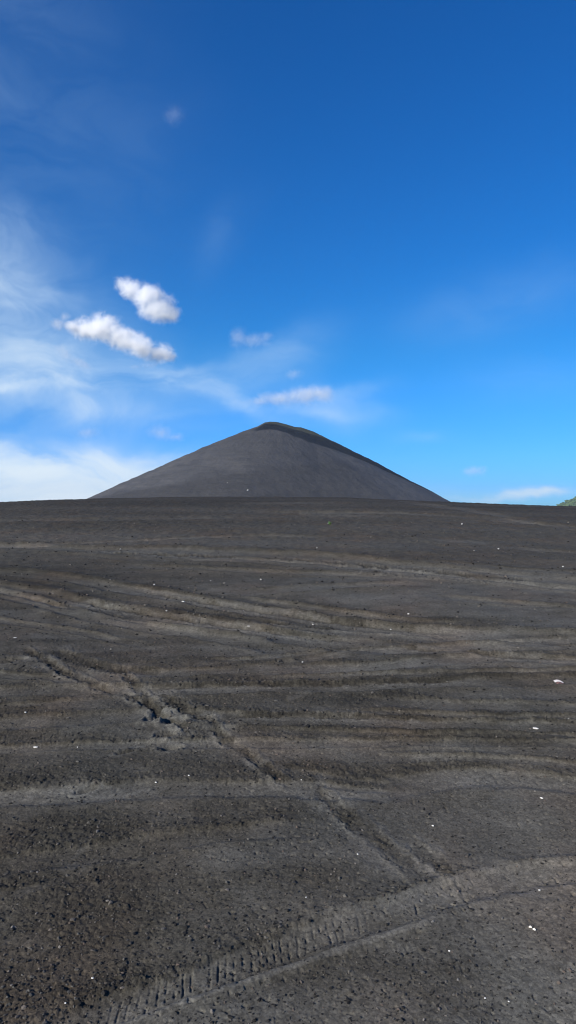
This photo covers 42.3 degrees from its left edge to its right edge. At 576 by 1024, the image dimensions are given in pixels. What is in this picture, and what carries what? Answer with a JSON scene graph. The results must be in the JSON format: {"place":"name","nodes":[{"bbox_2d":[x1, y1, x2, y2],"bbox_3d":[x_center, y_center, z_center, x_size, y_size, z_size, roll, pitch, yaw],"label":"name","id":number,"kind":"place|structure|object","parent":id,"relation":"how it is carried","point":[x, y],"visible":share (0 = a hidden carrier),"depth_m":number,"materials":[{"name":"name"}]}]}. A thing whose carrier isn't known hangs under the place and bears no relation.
{"place":"outdoors","nodes":[
{"label":"outdoors","id":0,"kind":"place"},
{"bbox_2d":[0,496,575,1023],"bbox_3d":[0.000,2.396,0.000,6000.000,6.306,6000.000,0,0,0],"label":"ground","id":1,"kind":"structure","parent":0,"point":[206,558],"depth_m":3.65,"materials":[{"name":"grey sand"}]},
{"bbox_2d":[87,422,449,501],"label":"volcano","id":2,"kind":"structure","parent":1,"relation":"on","point":[271,459],"depth_m":613.42,"materials":[{"name":"grey soil"}]},
{"bbox_2d":[0,0,575,505],"label":"sky","id":3,"kind":"structure","parent":0,"point":[350,223],"materials":[{"name":"blue"}]},
{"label":"hill","id":4,"kind":"structure","parent":0,"visible":0},
{"bbox_2d":[556,496,575,505],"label":"forest","id":5,"kind":"object","parent":4,"relation":"on","point":[571,502],"visible":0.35,"depth_m":1506.72,"materials":[{"name":"green plant"}]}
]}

